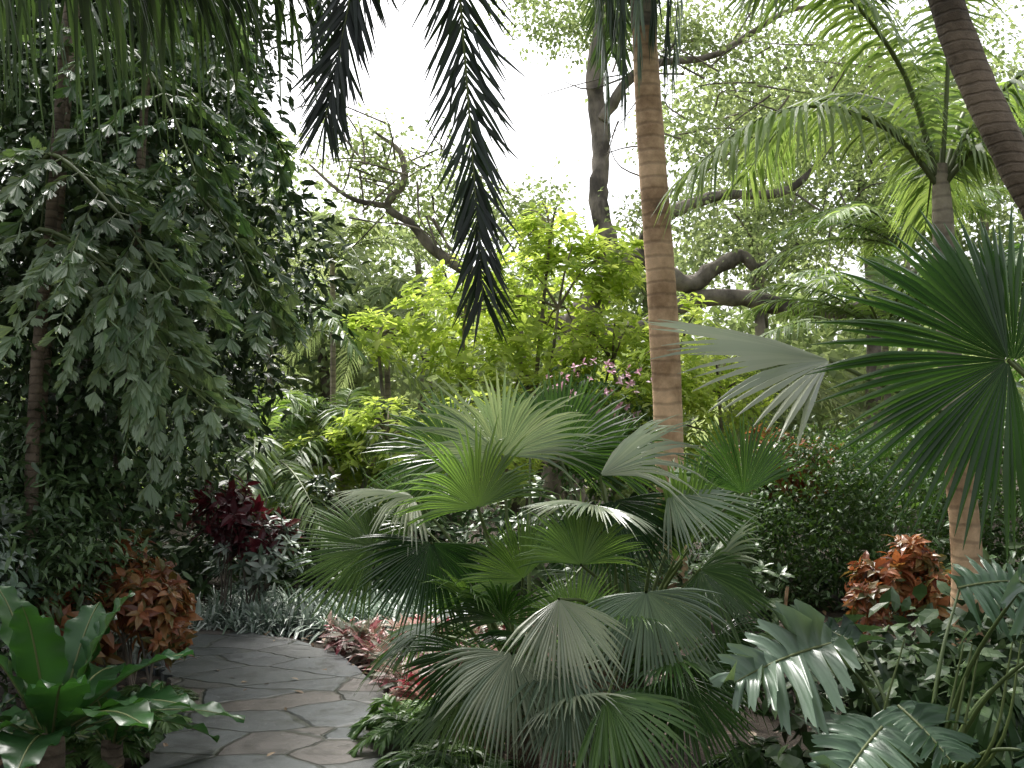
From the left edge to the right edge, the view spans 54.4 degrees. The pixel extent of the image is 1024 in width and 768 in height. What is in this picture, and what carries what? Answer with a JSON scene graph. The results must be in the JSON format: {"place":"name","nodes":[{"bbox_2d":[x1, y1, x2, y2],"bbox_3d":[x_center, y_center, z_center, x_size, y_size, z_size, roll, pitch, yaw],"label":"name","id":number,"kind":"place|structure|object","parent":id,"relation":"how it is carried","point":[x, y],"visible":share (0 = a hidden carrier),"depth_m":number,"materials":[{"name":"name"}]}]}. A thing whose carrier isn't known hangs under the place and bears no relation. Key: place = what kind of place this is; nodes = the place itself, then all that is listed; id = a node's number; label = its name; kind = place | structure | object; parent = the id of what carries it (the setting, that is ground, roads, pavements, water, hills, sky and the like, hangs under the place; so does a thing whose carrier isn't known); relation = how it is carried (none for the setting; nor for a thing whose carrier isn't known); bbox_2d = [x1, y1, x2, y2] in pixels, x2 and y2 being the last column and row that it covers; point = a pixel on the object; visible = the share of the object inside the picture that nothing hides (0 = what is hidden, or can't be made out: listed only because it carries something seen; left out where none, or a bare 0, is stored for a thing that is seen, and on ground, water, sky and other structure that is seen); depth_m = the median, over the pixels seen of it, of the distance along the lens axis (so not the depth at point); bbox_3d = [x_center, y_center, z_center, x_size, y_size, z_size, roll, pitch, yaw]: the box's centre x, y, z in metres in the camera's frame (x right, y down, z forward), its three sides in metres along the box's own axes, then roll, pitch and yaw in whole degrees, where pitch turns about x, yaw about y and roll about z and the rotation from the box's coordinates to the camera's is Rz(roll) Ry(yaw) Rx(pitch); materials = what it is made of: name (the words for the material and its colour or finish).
{"place":"outdoors","nodes":[
{"label":"outdoors","id":0,"kind":"place"},
{"bbox_2d":[0,628,400,767],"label":"flagstone path","id":1,"kind":"structure","parent":0,"point":[317,719],"depth_m":5.91,"materials":[{"name":"grey stone"}]},
{"bbox_2d":[0,445,1023,767],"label":"ground","id":2,"kind":"structure","parent":0,"point":[760,725],"depth_m":6.74,"materials":[{"name":"soil"}]},
{"bbox_2d":[0,375,193,706],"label":"evergreen shrub","id":3,"kind":"object","parent":2,"relation":"on","point":[51,569],"visible":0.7,"depth_m":5.95,"materials":[{"name":"green plant"}]},
{"bbox_2d":[0,20,233,664],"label":"climbing vine","id":4,"kind":"object","parent":2,"relation":"on","point":[84,417],"visible":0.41,"depth_m":6.65,"materials":[{"name":"green plant"}]},
{"bbox_2d":[37,529,203,685],"bbox_3d":[-2.420,1.454,6.199,0.986,1.052,1.399,0,-3,0],"label":"croton shrub","id":5,"kind":"object","parent":2,"relation":"on","point":[154,614],"visible":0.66,"depth_m":5.96,"materials":[{"name":"orange plant"}]},
{"bbox_2d":[0,586,245,767],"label":"birds nest plant","id":6,"kind":"object","parent":2,"relation":"on","point":[68,689],"visible":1,"depth_m":4.14,"materials":[{"name":"green plant"}]},
{"bbox_2d":[0,18,262,600],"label":"shrub thicket","id":7,"kind":"object","parent":2,"relation":"on","point":[158,523],"visible":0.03,"depth_m":9.41,"materials":[{"name":"green plant"}]},
{"bbox_2d":[0,0,306,707],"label":"fishtail palm","id":8,"kind":"object","parent":2,"relation":"on","point":[46,276],"visible":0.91,"depth_m":6.05,"materials":[{"name":"green plant"}]},
{"bbox_2d":[0,500,312,665],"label":"variegated shrub","id":9,"kind":"object","parent":2,"relation":"on","point":[260,569],"visible":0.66,"depth_m":8.56,"materials":[{"name":"green plant"}]},
{"bbox_2d":[0,0,371,605],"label":"broadleaf tree","id":10,"kind":"object","parent":2,"relation":"on","point":[244,388],"visible":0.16,"depth_m":8.40,"materials":[{"name":"green plant"}]},
{"bbox_2d":[174,471,301,626],"bbox_3d":[-2.377,1.448,8.751,1.162,1.351,0.748,2,-4,-32],"label":"cordyline shrub","id":11,"kind":"object","parent":2,"relation":"on","point":[236,503],"visible":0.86,"depth_m":8.63,"materials":[{"name":"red plant"}]},
{"bbox_2d":[176,222,333,548],"bbox_3d":[-4.612,0.038,15.293,4.203,5.033,3.173,-2,-4,29],"label":"areca palm","id":12,"kind":"object","parent":2,"relation":"on","point":[289,269],"visible":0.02,"depth_m":15.25,"materials":[{"name":"green plant"}]},
{"bbox_2d":[0,0,530,357],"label":"overhanging palm","id":13,"kind":"object","parent":2,"relation":"on","point":[351,19],"visible":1,"depth_m":4.16,"materials":[{"name":"green plant"}]},
{"bbox_2d":[132,386,449,562],"bbox_3d":[-2.976,1.165,11.017,4.120,2.308,3.802,-2,-4,34],"label":"areca palm","id":14,"kind":"object","parent":2,"relation":"on","point":[260,465],"visible":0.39,"depth_m":10.36,"materials":[{"name":"green plant"}]},
{"bbox_2d":[131,449,451,605],"bbox_3d":[-2.214,1.418,10.076,3.350,1.575,0.868,1,-3,-14],"label":"evergreen shrub","id":15,"kind":"object","parent":2,"relation":"on","point":[186,559],"visible":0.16,"depth_m":9.89,"materials":[{"name":"green plant"}]},
{"bbox_2d":[173,268,443,516],"bbox_3d":[-3.326,0.414,13.154,5.138,4.045,3.615,0,-3,0],"label":"areca palm","id":16,"kind":"object","parent":2,"relation":"on","point":[330,323],"visible":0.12,"depth_m":13.38,"materials":[{"name":"green plant"}]},
{"bbox_2d":[188,581,481,643],"bbox_3d":[-1.511,2.068,8.596,3.011,0.652,2.184,0,-3,0],"label":"lilyturf border","id":17,"kind":"object","parent":2,"relation":"on","point":[273,612],"visible":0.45,"depth_m":8.38,"materials":[{"name":"green plant"}]},
{"bbox_2d":[232,208,449,520],"bbox_3d":[-3.180,-0.148,16.305,4.117,5.517,3.246,-2,-4,33],"label":"areca palm","id":18,"kind":"object","parent":2,"relation":"on","point":[392,240],"visible":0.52,"depth_m":16.47,"materials":[{"name":"green plant"}]},
{"bbox_2d":[244,386,480,529],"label":"areca palm","id":19,"kind":"object","parent":2,"relation":"on","point":[350,396],"visible":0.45,"depth_m":11.48,"materials":[{"name":"green plant"}]},
{"bbox_2d":[253,271,501,486],"bbox_3d":[-2.276,0.444,15.316,3.685,4.226,4.179,-2,-4,31],"label":"areca palm","id":20,"kind":"object","parent":2,"relation":"on","point":[381,299],"visible":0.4,"depth_m":14.98,"materials":[{"name":"green plant"}]},
{"bbox_2d":[269,390,548,554],"bbox_3d":[-1.191,1.165,11.140,3.340,2.166,1.223,-1,-3,13],"label":"lime green shrub","id":21,"kind":"object","parent":2,"relation":"on","point":[362,423],"visible":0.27,"depth_m":11.07,"materials":[{"name":"green plant"}]},
{"bbox_2d":[33,681,812,767],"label":"fern clump","id":22,"kind":"object","parent":2,"relation":"on","point":[87,749],"visible":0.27,"depth_m":4.93,"materials":[{"name":"green plant"}]},
{"bbox_2d":[346,692,523,767],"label":"fern clump","id":23,"kind":"object","parent":2,"relation":"on","point":[385,724],"visible":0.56,"depth_m":4.95,"materials":[{"name":"green plant"}]},
{"bbox_2d":[316,610,557,715],"bbox_3d":[-0.523,1.892,6.756,1.974,0.505,2.418,0,-3,0],"label":"bromeliad bed","id":24,"kind":"object","parent":2,"relation":"on","point":[361,640],"visible":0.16,"depth_m":7.19,"materials":[{"name":"red plant"}]},
{"bbox_2d":[337,192,651,542],"bbox_3d":[-0.042,-0.076,12.658,4.322,4.816,1.876,1,-3,-13],"label":"lime green tree","id":25,"kind":"object","parent":2,"relation":"on","point":[609,283],"visible":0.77,"depth_m":12.65,"materials":[{"name":"green plant"}]},
{"bbox_2d":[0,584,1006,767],"bbox_3d":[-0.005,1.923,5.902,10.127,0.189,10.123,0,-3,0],"label":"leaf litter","id":26,"kind":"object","parent":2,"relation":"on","point":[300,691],"visible":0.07,"depth_m":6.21,"materials":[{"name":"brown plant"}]},
{"bbox_2d":[0,23,1023,523],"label":"distant trees","id":27,"kind":"object","parent":2,"relation":"on","point":[762,279],"depth_m":20.78,"materials":[{"name":"green plant"}]},
{"bbox_2d":[107,479,1000,719],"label":"undergrowth","id":28,"kind":"object","parent":2,"relation":"on","point":[205,585],"visible":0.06,"depth_m":9.81,"materials":[{"name":"green plant"}]},
{"bbox_2d":[277,369,834,767],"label":"fan palm","id":29,"kind":"object","parent":2,"relation":"on","point":[527,693],"visible":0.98,"depth_m":4.66,"materials":[{"name":"green plant"}]},
{"bbox_2d":[364,475,794,624],"bbox_3d":[0.415,1.498,9.071,4.133,1.305,1.539,-2,-4,29],"label":"evergreen shrub","id":30,"kind":"object","parent":2,"relation":"on","point":[453,531],"visible":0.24,"depth_m":9.05,"materials":[{"name":"green plant"}]},
{"bbox_2d":[137,315,1023,496],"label":"distant hedge","id":31,"kind":"object","parent":2,"relation":"on","point":[586,490],"depth_m":30.18,"materials":[{"name":"green plant"}]},
{"bbox_2d":[524,357,682,503],"bbox_3d":[1.026,0.645,11.796,2.123,1.850,1.519,0,-3,0],"label":"flowering shrub","id":32,"kind":"object","parent":2,"relation":"on","point":[628,407],"visible":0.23,"depth_m":11.61,"materials":[{"name":"green plant"}]},
{"bbox_2d":[359,0,900,621],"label":"royal palm","id":33,"kind":"object","parent":2,"relation":"on","point":[639,20],"visible":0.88,"depth_m":8.99,"materials":[{"name":"brown plant"}]},
{"bbox_2d":[278,0,1023,526],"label":"oak tree","id":34,"kind":"object","parent":2,"relation":"on","point":[696,282],"visible":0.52,"depth_m":15.33,"materials":[{"name":"green plant"}]},
{"bbox_2d":[578,292,779,557],"bbox_3d":[2.079,0.595,12.115,2.894,3.392,1.505,2,-4,-36],"label":"lime green shrub","id":35,"kind":"object","parent":2,"relation":"on","point":[693,401],"visible":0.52,"depth_m":11.99,"materials":[{"name":"green plant"}]},
{"bbox_2d":[644,355,898,491],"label":"areca palm","id":36,"kind":"object","parent":2,"relation":"on","point":[825,385],"visible":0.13,"depth_m":13.55,"materials":[{"name":"green plant"}]},
{"bbox_2d":[783,586,788,628],"bbox_3d":[2.314,1.902,8.407,0.055,0.382,0.032,0,-3,0],"label":"wooden stake","id":37,"kind":"object","parent":2,"relation":"on","point":[786,596],"visible":0.48,"depth_m":8.40,"materials":[{"name":"brown wood"}]},
{"bbox_2d":[732,423,856,596],"bbox_3d":[2.956,1.313,10.501,1.449,1.815,0.888,1,-3,-15],"label":"croton shrub","id":38,"kind":"object","parent":2,"relation":"on","point":[783,488],"visible":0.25,"depth_m":10.34,"materials":[{"name":"green plant"}]},
{"bbox_2d":[642,203,1023,566],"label":"fan palm","id":39,"kind":"object","parent":2,"relation":"on","point":[950,288],"visible":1,"depth_m":3.01,"materials":[{"name":"green plant"}]},
{"bbox_2d":[652,0,1023,645],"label":"royal palm","id":40,"kind":"object","parent":2,"relation":"on","point":[944,160],"visible":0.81,"depth_m":7.52,"materials":[{"name":"green plant"}]},
{"bbox_2d":[688,387,1023,613],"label":"boxleaf shrub","id":41,"kind":"object","parent":2,"relation":"on","point":[868,512],"visible":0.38,"depth_m":9.63,"materials":[{"name":"green plant"}]},
{"bbox_2d":[709,555,1023,767],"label":"philodendron","id":42,"kind":"object","parent":2,"relation":"on","point":[807,638],"visible":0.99,"depth_m":3.70,"materials":[{"name":"green plant"}]},
{"bbox_2d":[727,255,1020,550],"bbox_3d":[4.658,0.346,12.635,3.738,4.122,3.658,-1,-3,14],"label":"areca palm","id":43,"kind":"object","parent":2,"relation":"on","point":[855,312],"visible":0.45,"depth_m":12.66,"materials":[{"name":"green plant"}]},
{"bbox_2d":[745,145,1010,534],"bbox_3d":[5.200,-0.378,13.353,3.360,5.647,4.161,-3,-4,42],"label":"areca palm","id":44,"kind":"object","parent":2,"relation":"on","point":[859,209],"visible":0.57,"depth_m":13.61,"materials":[{"name":"green plant"}]},
{"bbox_2d":[748,558,1023,767],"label":"undergrowth","id":45,"kind":"object","parent":2,"relation":"on","point":[917,668],"visible":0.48,"depth_m":4.61,"materials":[{"name":"green plant"}]},
{"bbox_2d":[840,533,950,637],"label":"croton shrub","id":46,"kind":"object","parent":2,"relation":"on","point":[908,566],"visible":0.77,"depth_m":8.03,"materials":[{"name":"orange plant"}]},
{"bbox_2d":[789,647,1023,767],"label":"strap leaf plant","id":47,"kind":"object","parent":2,"relation":"on","point":[1015,738],"visible":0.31,"depth_m":3.96,"materials":[{"name":"green plant"}]},
{"bbox_2d":[857,312,1023,624],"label":"shrub thicket","id":48,"kind":"object","parent":2,"relation":"on","point":[987,556],"visible":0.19,"depth_m":8.74,"materials":[{"name":"green plant"}]},
{"bbox_2d":[890,243,1023,394],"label":"areca palm","id":49,"kind":"object","parent":2,"relation":"on","point":[896,317],"visible":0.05,"depth_m":12.06,"materials":[{"name":"green plant"}]},
{"bbox_2d":[927,0,1023,219],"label":"leaning palm","id":50,"kind":"object","parent":2,"relation":"on","point":[990,111],"visible":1,"depth_m":5.03,"materials":[{"name":"brown plant"}]},
{"bbox_2d":[2,0,1023,436],"label":"sky","id":51,"kind":"structure","parent":0,"point":[550,126],"materials":[{"name":"white"}]}
]}

